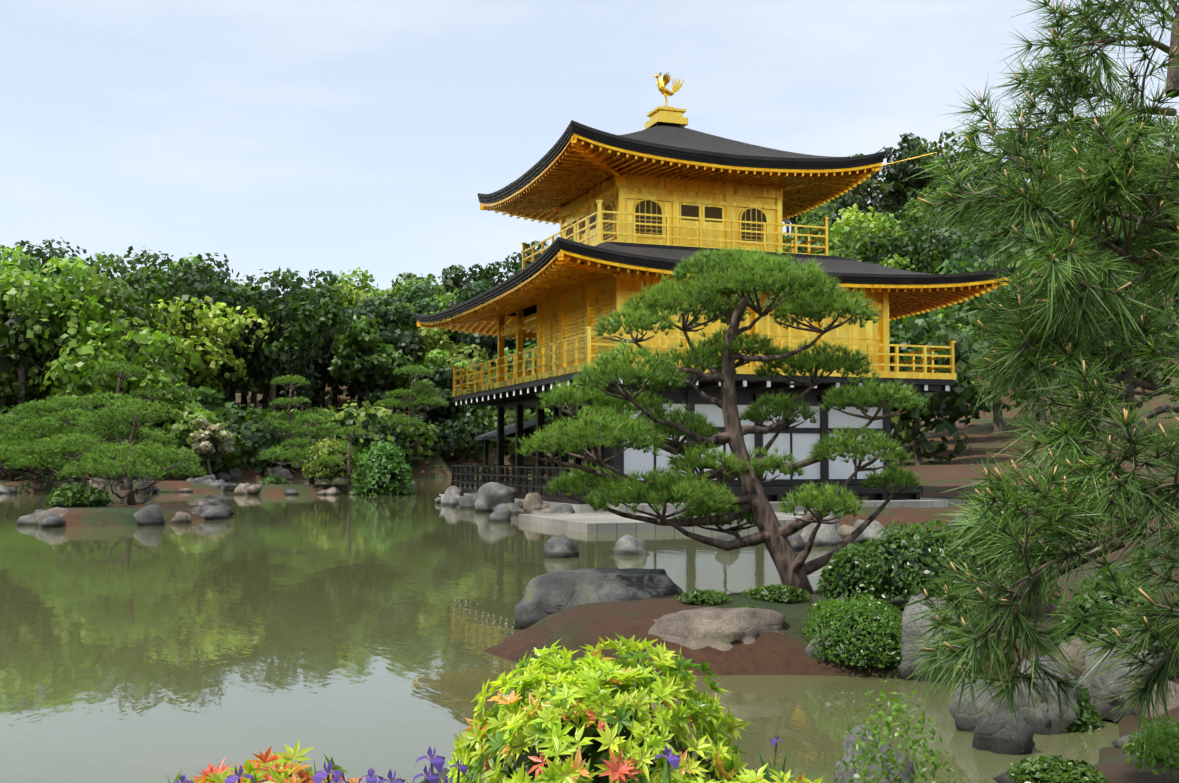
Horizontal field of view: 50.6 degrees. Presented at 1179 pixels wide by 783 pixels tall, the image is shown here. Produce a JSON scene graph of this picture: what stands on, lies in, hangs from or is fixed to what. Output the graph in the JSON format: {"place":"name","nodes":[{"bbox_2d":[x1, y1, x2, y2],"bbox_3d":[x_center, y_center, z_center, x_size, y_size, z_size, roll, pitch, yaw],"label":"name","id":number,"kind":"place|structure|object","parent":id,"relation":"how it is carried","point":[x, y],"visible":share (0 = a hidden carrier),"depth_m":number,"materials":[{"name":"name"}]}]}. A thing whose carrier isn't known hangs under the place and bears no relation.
{"place":"outdoors","nodes":[
{"label":"outdoors","id":0,"kind":"place"},
{"bbox_2d":[0,477,1119,782],"bbox_3d":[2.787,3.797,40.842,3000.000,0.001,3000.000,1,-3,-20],"label":"pond water","id":1,"kind":"structure","parent":0,"point":[354,635],"depth_m":10.51,"materials":[{"name":"green liquid"}]},
{"bbox_2d":[38,513,65,527],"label":"rock","id":2,"kind":"object","parent":1,"relation":"in","point":[49,520],"visible":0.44,"depth_m":28.68,"materials":[{"name":"stone"}]},
{"bbox_2d":[33,397,206,504],"bbox_3d":[-12.487,1.785,33.448,4.344,3.209,5.647,1,-3,-20],"label":"islet pine","id":3,"kind":"object","parent":1,"relation":"on","point":[142,456],"depth_m":33.27,"materials":[{"name":"plant"}]},
{"bbox_2d":[257,412,356,483],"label":"islet pine","id":4,"kind":"object","parent":1,"relation":"on","point":[297,452],"depth_m":58.15,"materials":[{"name":"plant"}]},
{"bbox_2d":[316,490,325,494],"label":"rock","id":5,"kind":"object","parent":1,"relation":"in","point":[322,492],"visible":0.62,"depth_m":55.49,"materials":[{"name":"stone"}]},
{"bbox_2d":[313,425,369,492],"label":"islet pine","id":6,"kind":"object","parent":1,"relation":"on","point":[331,458],"depth_m":56.54,"materials":[{"name":"plant"}]},
{"bbox_2d":[435,497,440,502],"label":"rock","id":7,"kind":"object","parent":1,"relation":"in","point":[437,499],"visible":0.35,"depth_m":44.69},
{"bbox_2d":[439,485,462,504],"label":"rock","id":8,"kind":"object","parent":1,"relation":"in","point":[450,494],"visible":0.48,"depth_m":43.10,"materials":[{"name":"stone"}]},
{"bbox_2d":[450,498,459,505],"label":"rock","id":9,"kind":"object","parent":1,"relation":"in","point":[454,501],"visible":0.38,"depth_m":41.94,"materials":[{"name":"stone"}]},
{"bbox_2d":[458,492,477,508],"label":"rock","id":10,"kind":"object","parent":1,"relation":"in","point":[467,501],"visible":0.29,"depth_m":40.01,"materials":[{"name":"stone"}]},
{"bbox_2d":[475,482,516,511],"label":"rock","id":11,"kind":"object","parent":1,"relation":"in","point":[491,495],"visible":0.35,"depth_m":37.38,"materials":[{"name":"stone"}]},
{"bbox_2d":[488,508,511,521],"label":"rock","id":12,"kind":"object","parent":1,"relation":"in","point":[502,515],"visible":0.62,"depth_m":31.36,"materials":[{"name":"stone"}]},
{"bbox_2d":[492,501,522,513],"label":"rock","id":13,"kind":"object","parent":1,"relation":"in","point":[516,508],"visible":0.38,"depth_m":35.89,"materials":[{"name":"stone"}]},
{"bbox_2d":[474,419,583,486],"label":"fishing pavilion","id":14,"kind":"structure","parent":1,"relation":"on","point":[528,429],"depth_m":49.03,"materials":[{"name":"wood"}]},
{"bbox_2d":[522,492,548,513],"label":"rock","id":15,"kind":"object","parent":1,"relation":"in","point":[532,501],"visible":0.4,"depth_m":34.28,"materials":[{"name":"stone"}]},
{"bbox_2d":[532,507,551,513],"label":"rock","id":16,"kind":"object","parent":1,"relation":"in","point":[547,510],"visible":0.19,"depth_m":33.30,"materials":[{"name":"stone"}]},
{"bbox_2d":[544,535,578,557],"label":"rock","id":17,"kind":"object","parent":1,"relation":"on","point":[560,546],"visible":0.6,"depth_m":19.93,"materials":[{"name":"stone"}]},
{"bbox_2d":[610,535,649,554],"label":"rock","id":18,"kind":"object","parent":1,"relation":"in","point":[627,545],"visible":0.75,"depth_m":20.44,"materials":[{"name":"stone"}]},
{"bbox_2d":[715,532,735,548],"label":"rock","id":19,"kind":"object","parent":1,"relation":"in","point":[725,536],"visible":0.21,"depth_m":21.76,"materials":[{"name":"stone"}]},
{"bbox_2d":[787,534,806,551],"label":"rock","id":20,"kind":"object","parent":1,"relation":"in","point":[797,542],"visible":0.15,"depth_m":21.20,"materials":[{"name":"stone"}]},
{"bbox_2d":[800,512,843,546],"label":"rock","id":21,"kind":"object","parent":1,"relation":"in","point":[827,535],"visible":0.33,"depth_m":22.46,"materials":[{"name":"stone"}]},
{"bbox_2d":[837,525,853,537],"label":"rock","id":22,"kind":"object","parent":1,"relation":"on","point":[844,531],"visible":0.42,"depth_m":24.82,"materials":[{"name":"stone"}]},
{"bbox_2d":[850,519,891,544],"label":"rock","id":23,"kind":"object","parent":1,"relation":"in","point":[874,526],"visible":0.27,"depth_m":22.87,"materials":[{"name":"stone"}]},
{"bbox_2d":[897,593,970,682],"bbox_3d":[2.477,1.770,8.940,0.582,0.640,0.502,1,-3,-20],"label":"rock","id":24,"kind":"object","parent":1,"relation":"on","point":[906,671],"visible":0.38,"depth_m":8.79,"materials":[{"name":"stone"}]},
{"bbox_2d":[948,673,1007,731],"bbox_3d":[2.256,1.816,7.217,0.337,0.358,0.296,0,-3,-6],"label":"rock","id":25,"kind":"object","parent":1,"relation":"on","point":[965,721],"visible":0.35,"depth_m":7.16,"materials":[{"name":"stone"}]},
{"bbox_2d":[972,712,1034,754],"bbox_3d":[2.229,1.843,6.709,0.328,0.232,0.270,-1,-3,14],"label":"rock","id":26,"kind":"object","parent":1,"relation":"on","point":[986,737],"visible":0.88,"depth_m":6.63,"materials":[{"name":"stone"}]},
{"bbox_2d":[1000,655,1080,734],"bbox_3d":[2.623,1.762,7.272,0.395,0.454,0.420,2,-4,-35],"label":"rock","id":27,"kind":"object","parent":1,"relation":"on","point":[1044,727],"visible":0.44,"depth_m":7.13,"materials":[{"name":"stone"}]},
{"bbox_2d":[1133,681,1178,718],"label":"rock","id":28,"kind":"object","parent":1,"relation":"on","point":[1169,701],"visible":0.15,"depth_m":7.03,"materials":[{"name":"stone"}]},
{"bbox_2d":[550,504,574,513],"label":"rock","id":29,"kind":"object","parent":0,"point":[561,508],"visible":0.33,"depth_m":31.96,"materials":[{"name":"stone"}]},
{"bbox_2d":[0,215,1178,782],"bbox_3d":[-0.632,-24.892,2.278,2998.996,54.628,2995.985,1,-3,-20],"label":"ground","id":30,"kind":"structure","parent":0,"point":[576,627],"depth_m":14.14,"materials":[{"name":"soil"}]},
{"bbox_2d":[0,484,15,493],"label":"rock","id":31,"kind":"object","parent":30,"relation":"on","point":[7,490],"visible":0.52,"depth_m":57.70,"materials":[{"name":"stone"}]},
{"bbox_2d":[0,415,32,479],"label":"island pine","id":32,"kind":"object","parent":30,"relation":"on","point":[2,470],"depth_m":66.64,"materials":[{"name":"plant"}]},
{"bbox_2d":[15,513,35,525],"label":"rock","id":33,"kind":"object","parent":30,"relation":"on","point":[28,520],"visible":0.27,"depth_m":29.66,"materials":[{"name":"stone"}]},
{"bbox_2d":[0,414,55,480],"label":"island pine","id":34,"kind":"object","parent":30,"relation":"on","point":[4,421],"depth_m":61.59,"materials":[{"name":"plant"}]},
{"bbox_2d":[0,416,82,489],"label":"island pine","id":35,"kind":"object","parent":30,"relation":"on","point":[22,460],"depth_m":57.78,"materials":[{"name":"plant"}]},
{"bbox_2d":[0,394,97,480],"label":"island pine","id":36,"kind":"object","parent":30,"relation":"on","point":[43,405],"depth_m":59.71,"materials":[{"name":"plant"}]},
{"bbox_2d":[35,507,68,525],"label":"rock","id":37,"kind":"object","parent":30,"relation":"on","point":[59,511],"visible":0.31,"depth_m":29.39,"materials":[{"name":"stone"}]},
{"bbox_2d":[0,401,111,480],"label":"island pine","id":38,"kind":"object","parent":30,"relation":"on","point":[29,414],"depth_m":62.98,"materials":[{"name":"plant"}]},
{"bbox_2d":[65,475,86,480],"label":"rock","id":39,"kind":"object","parent":30,"relation":"on","point":[84,478],"visible":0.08,"depth_m":83.93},
{"bbox_2d":[46,481,112,507],"bbox_3d":[-13.245,2.718,32.442,1.690,0.844,2.120,1,-3,-20],"label":"shrub","id":40,"kind":"object","parent":30,"relation":"on","point":[74,494],"visible":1,"depth_m":31.80,"materials":[{"name":"green plant"}]},
{"bbox_2d":[87,477,105,490],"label":"rock","id":41,"kind":"object","parent":30,"relation":"on","point":[96,484],"visible":0.38,"depth_m":58.59,"materials":[{"name":"stone"}]},
{"bbox_2d":[18,390,178,489],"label":"island pine","id":42,"kind":"object","parent":30,"relation":"on","point":[88,402],"depth_m":56.95,"materials":[{"name":"plant"}]},
{"bbox_2d":[92,361,162,466],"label":"shore pine","id":43,"kind":"object","parent":30,"relation":"on","point":[125,368],"depth_m":87.26,"materials":[{"name":"plant"}]},
{"bbox_2d":[124,473,147,479],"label":"rock","id":44,"kind":"object","parent":30,"relation":"on","point":[136,478],"visible":0.06,"depth_m":87.45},
{"bbox_2d":[135,481,158,492],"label":"rock","id":45,"kind":"object","parent":30,"relation":"on","point":[148,489],"visible":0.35,"depth_m":59.14,"materials":[{"name":"stone"}]},
{"bbox_2d":[133,503,165,525],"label":"rock","id":46,"kind":"object","parent":30,"relation":"on","point":[150,515],"visible":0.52,"depth_m":29.56,"materials":[{"name":"stone"}]},
{"bbox_2d":[169,512,191,523],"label":"rock","id":47,"kind":"object","parent":30,"relation":"on","point":[181,518],"visible":0.67,"depth_m":30.47,"materials":[{"name":"stone"}]},
{"bbox_2d":[177,488,192,491],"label":"rock","id":48,"kind":"object","parent":30,"relation":"on","point":[186,490],"visible":0.65,"depth_m":60.30,"materials":[{"name":"stone"}]},
{"bbox_2d":[190,504,210,512],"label":"rock","id":49,"kind":"object","parent":30,"relation":"on","point":[198,509],"visible":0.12,"depth_m":32.65,"materials":[{"name":"stone"}]},
{"bbox_2d":[186,475,216,482],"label":"rock","id":50,"kind":"object","parent":30,"relation":"on","point":[204,479],"visible":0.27,"depth_m":64.32,"materials":[{"name":"stone"}]},
{"bbox_2d":[189,498,221,505],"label":"rock","id":51,"kind":"object","parent":30,"relation":"on","point":[199,501],"visible":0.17,"depth_m":34.03,"materials":[{"name":"stone"}]},
{"bbox_2d":[199,505,230,519],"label":"rock","id":52,"kind":"object","parent":30,"relation":"on","point":[214,512],"visible":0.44,"depth_m":32.52,"materials":[{"name":"stone"}]},
{"bbox_2d":[205,479,224,488],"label":"rock","id":53,"kind":"object","parent":30,"relation":"on","point":[216,483],"visible":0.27,"depth_m":63.53,"materials":[{"name":"stone"}]},
{"bbox_2d":[204,495,234,515],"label":"rock","id":54,"kind":"object","parent":30,"relation":"on","point":[220,501],"visible":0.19,"depth_m":34.85,"materials":[{"name":"stone"}]},
{"bbox_2d":[216,472,230,480],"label":"rock","id":55,"kind":"object","parent":30,"relation":"on","point":[223,476],"visible":0.5,"depth_m":93.04,"materials":[{"name":"stone"}]},
{"bbox_2d":[220,483,237,490],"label":"rock","id":56,"kind":"object","parent":30,"relation":"on","point":[228,486],"visible":0.46,"depth_m":62.06,"materials":[{"name":"stone"}]},
{"bbox_2d":[227,467,242,479],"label":"rock","id":57,"kind":"object","parent":30,"relation":"on","point":[237,473],"visible":0.35,"depth_m":94.83,"materials":[{"name":"stone"}]},
{"bbox_2d":[234,482,262,494],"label":"rock","id":58,"kind":"object","parent":30,"relation":"on","point":[241,488],"visible":0.35,"depth_m":56.09,"materials":[{"name":"stone"}]},
{"bbox_2d":[246,485,257,494],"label":"rock","id":59,"kind":"object","parent":30,"relation":"on","point":[253,489],"visible":0.48,"depth_m":55.95,"materials":[{"name":"stone"}]},
{"bbox_2d":[174,741,365,782],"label":"maple","id":60,"kind":"object","parent":30,"relation":"on","point":[277,767],"visible":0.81,"depth_m":3.77,"materials":[{"name":"multicoloured plant"}]},
{"bbox_2d":[259,474,288,484],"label":"shrub","id":61,"kind":"object","parent":30,"relation":"on","point":[273,480],"visible":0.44,"depth_m":58.98,"materials":[{"name":"green plant"}]},
{"bbox_2d":[263,465,292,479],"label":"rock","id":62,"kind":"object","parent":30,"relation":"on","point":[279,471],"visible":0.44,"depth_m":97.31,"materials":[{"name":"stone"}]},
{"bbox_2d":[284,489,298,494],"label":"rock","id":63,"kind":"object","parent":30,"relation":"on","point":[291,492],"visible":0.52,"depth_m":55.66,"materials":[{"name":"stone"}]},
{"bbox_2d":[250,374,335,467],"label":"shore pine","id":64,"kind":"object","parent":30,"relation":"on","point":[297,378],"depth_m":99.17,"materials":[{"name":"plant"}]},
{"bbox_2d":[302,436,356,481],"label":"bush","id":65,"kind":"object","parent":30,"relation":"on","point":[312,470],"visible":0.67,"depth_m":56.60,"materials":[{"name":"green plant"}]},
{"bbox_2d":[325,486,341,494],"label":"rock","id":66,"kind":"object","parent":30,"relation":"on","point":[332,490],"visible":0.56,"depth_m":55.67,"materials":[{"name":"stone"}]},
{"bbox_2d":[350,439,415,495],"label":"bush","id":67,"kind":"object","parent":30,"relation":"on","point":[381,468],"visible":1,"depth_m":55.08,"materials":[{"name":"green plant"}]},
{"bbox_2d":[367,363,447,458],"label":"shore pine","id":68,"kind":"object","parent":30,"relation":"on","point":[389,402],"depth_m":107.91,"materials":[{"name":"plant"}]},
{"bbox_2d":[405,480,416,493],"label":"rock","id":69,"kind":"object","parent":30,"relation":"on","point":[415,491],"visible":0.12,"depth_m":57.33,"materials":[{"name":"stone"}]},
{"bbox_2d":[419,768,461,782],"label":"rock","id":70,"kind":"object","parent":30,"relation":"on","point":[444,772],"visible":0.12,"depth_m":5.20,"materials":[{"name":"stone"}]},
{"bbox_2d":[166,724,798,782],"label":"iris","id":71,"kind":"object","parent":30,"relation":"on","point":[436,761],"depth_m":3.47,"materials":[{"name":"plant"}]},
{"bbox_2d":[470,374,530,442],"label":"shore pine","id":72,"kind":"object","parent":30,"relation":"on","point":[507,416],"depth_m":116.11,"materials":[{"name":"plant"}]},
{"bbox_2d":[0,131,1178,480],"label":"forest","id":73,"kind":"object","parent":30,"relation":"on","point":[372,329],"depth_m":107.94,"materials":[{"name":"plant"}]},
{"bbox_2d":[440,634,750,782],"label":"japanese maple","id":74,"kind":"object","parent":30,"relation":"on","point":[556,725],"visible":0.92,"depth_m":4.34,"materials":[{"name":"green plant"}]},
{"bbox_2d":[514,567,682,628],"bbox_3d":[0.181,1.985,11.701,1.768,0.638,1.168,0,-3,2],"label":"rock","id":75,"kind":"object","parent":30,"relation":"on","point":[550,593],"visible":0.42,"depth_m":11.41,"materials":[{"name":"stone"}]},
{"bbox_2d":[325,477,992,782],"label":"shrub stems","id":76,"kind":"object","parent":30,"relation":"on","point":[692,775],"visible":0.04,"depth_m":4.48,"materials":[{"name":"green plant"}]},
{"bbox_2d":[674,589,732,605],"bbox_3d":[0.965,1.713,10.418,0.474,0.124,0.556,1,-3,-20],"label":"shrub","id":77,"kind":"object","parent":30,"relation":"on","point":[712,597],"visible":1,"depth_m":10.29,"materials":[{"name":"green plant"}]},
{"bbox_2d":[414,106,1015,531],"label":"golden pavilion","id":78,"kind":"structure","parent":30,"relation":"on","point":[664,190],"depth_m":36.91,"materials":[{"name":"gold metal"}]},
{"bbox_2d":[653,72,683,105],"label":"phoenix statue","id":79,"kind":"object","parent":78,"relation":"on","point":[663,83],"visible":0.96,"depth_m":41.44,"materials":[{"name":"gold metal"}]},
{"bbox_2d":[648,607,786,650],"bbox_3d":[0.983,1.913,9.564,1.285,0.500,0.851,0,-3,-3],"label":"rock","id":80,"kind":"object","parent":30,"relation":"on","point":[715,628],"visible":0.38,"depth_m":9.36,"materials":[{"name":"stone"}]},
{"bbox_2d":[515,245,929,593],"bbox_3d":[1.286,0.417,11.576,3.818,3.679,2.220,1,-3,-20],"label":"garden pine","id":81,"kind":"object","parent":30,"relation":"on","point":[735,266],"depth_m":11.47,"materials":[{"name":"plant"}]},
{"bbox_2d":[737,604,758,608],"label":"azalea shrub","id":82,"kind":"object","parent":30,"relation":"on","point":[751,606],"visible":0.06,"depth_m":10.08,"materials":[{"name":"green plant"}]},
{"bbox_2d":[684,763,822,782],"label":"pieris shrub","id":83,"kind":"object","parent":30,"relation":"on","point":[749,777],"visible":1,"depth_m":4.12,"materials":[{"name":"yellow plant"}]},
{"bbox_2d":[740,584,812,602],"bbox_3d":[1.611,1.730,10.720,0.587,0.152,0.641,1,-3,-20],"label":"shrub","id":84,"kind":"object","parent":30,"relation":"on","point":[781,594],"visible":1,"depth_m":10.58,"materials":[{"name":"green plant"}]},
{"bbox_2d":[805,625,836,660],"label":"rock","id":85,"kind":"object","parent":30,"relation":"on","point":[808,647],"visible":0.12,"depth_m":9.19,"materials":[{"name":"stone"}]},
{"bbox_2d":[806,601,843,612],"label":"shrub","id":86,"kind":"object","parent":30,"relation":"on","point":[809,609],"visible":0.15,"depth_m":10.01,"materials":[{"name":"green plant"}]},
{"bbox_2d":[801,594,902,667],"bbox_3d":[1.991,1.754,9.313,0.828,0.482,1.064,0,-3,-8],"label":"azalea shrub","id":87,"kind":"object","parent":30,"relation":"on","point":[861,636],"visible":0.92,"depth_m":9.04,"materials":[{"name":"green plant"}]},
{"bbox_2d":[816,543,894,601],"bbox_3d":[2.196,1.503,10.338,0.620,0.499,0.704,0,-3,7],"label":"bank shrub","id":88,"kind":"object","parent":30,"relation":"on","point":[841,574],"visible":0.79,"depth_m":10.17,"materials":[{"name":"green plant"}]},
{"bbox_2d":[832,724,914,782],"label":"rock","id":89,"kind":"object","parent":30,"relation":"on","point":[849,740],"visible":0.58,"depth_m":5.18,"materials":[{"name":"stone"}]},
{"bbox_2d":[869,599,902,618],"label":"shrub","id":90,"kind":"object","parent":30,"relation":"on","point":[895,610],"visible":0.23,"depth_m":9.65,"materials":[{"name":"green plant"}]},
{"bbox_2d":[834,677,957,782],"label":"shrub","id":91,"kind":"object","parent":30,"relation":"on","point":[907,739],"visible":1,"depth_m":4.80,"materials":[{"name":"green plant"}]},
{"bbox_2d":[848,518,976,602],"bbox_3d":[2.712,1.366,10.251,1.237,0.692,1.495,1,-3,-20],"label":"bank shrub","id":92,"kind":"object","parent":30,"relation":"on","point":[906,557],"visible":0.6,"depth_m":9.95,"materials":[{"name":"green plant"}]},
{"bbox_2d":[944,512,969,531],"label":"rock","id":93,"kind":"object","parent":30,"relation":"on","point":[953,522],"visible":0.15,"depth_m":26.98,"materials":[{"name":"stone"}]},
{"bbox_2d":[926,518,1062,606],"bbox_3d":[3.150,1.308,9.820,1.008,0.734,1.239,1,-3,-20],"label":"bank shrub","id":94,"kind":"object","parent":30,"relation":"on","point":[960,552],"visible":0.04,"depth_m":9.63,"materials":[{"name":"green plant"}]},
{"bbox_2d":[993,762,1020,782],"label":"rock","id":95,"kind":"object","parent":30,"relation":"on","point":[1000,778],"visible":0.15,"depth_m":5.82,"materials":[{"name":"stone"}]},
{"bbox_2d":[890,0,1178,758],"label":"pine","id":96,"kind":"object","parent":30,"relation":"on","point":[1057,293],"depth_m":3.91,"materials":[{"name":"plant"}]},
{"bbox_2d":[999,669,1104,732],"bbox_3d":[2.744,1.913,7.429,0.624,0.572,0.691,3,-4,-44],"label":"bank shrub","id":97,"kind":"object","parent":30,"relation":"on","point":[1090,717],"visible":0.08,"depth_m":7.23,"materials":[{"name":"green plant"}]},
{"bbox_2d":[1006,755,1108,782],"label":"shrub","id":98,"kind":"object","parent":30,"relation":"on","point":[1046,769],"visible":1,"depth_m":4.77,"materials":[{"name":"green plant"}]},
{"bbox_2d":[1050,637,1088,694],"bbox_3d":[3.041,1.706,7.796,0.336,0.348,0.288,-1,-3,18],"label":"rock","id":99,"kind":"object","parent":30,"relation":"on","point":[1072,651],"visible":0.17,"depth_m":7.69,"materials":[{"name":"stone"}]},
{"bbox_2d":[1055,534,1101,553],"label":"rock","id":100,"kind":"object","parent":30,"relation":"on","point":[1096,548],"depth_m":18.33,"materials":[{"name":"stone"}]},
{"bbox_2d":[1048,564,1178,677],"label":"bank shrub","id":101,"kind":"object","parent":30,"relation":"on","point":[1096,591],"visible":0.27,"depth_m":7.99,"materials":[{"name":"green plant"}]},
{"bbox_2d":[1077,625,1168,722],"bbox_3d":[3.259,1.694,7.578,0.536,0.540,0.510,0,-3,-5],"label":"rock","id":102,"kind":"object","parent":30,"relation":"on","point":[1104,707],"visible":0.23,"depth_m":7.42,"materials":[{"name":"stone"}]},
{"bbox_2d":[1111,732,1141,749],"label":"rock","id":103,"kind":"object","parent":30,"relation":"on","point":[1117,743],"visible":0.06,"depth_m":6.51,"materials":[{"name":"stone"}]},
{"bbox_2d":[1121,728,1178,768],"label":"shrub","id":104,"kind":"object","parent":30,"relation":"on","point":[1158,760],"visible":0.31,"depth_m":5.24,"materials":[{"name":"green plant"}]},
{"bbox_2d":[1123,715,1178,777],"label":"shrub","id":105,"kind":"object","parent":30,"relation":"on","point":[1166,738],"visible":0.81,"depth_m":4.81,"materials":[{"name":"green plant"}]},
{"bbox_2d":[0,0,1178,296],"label":"sky","id":106,"kind":"structure","parent":0,"point":[303,136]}
]}

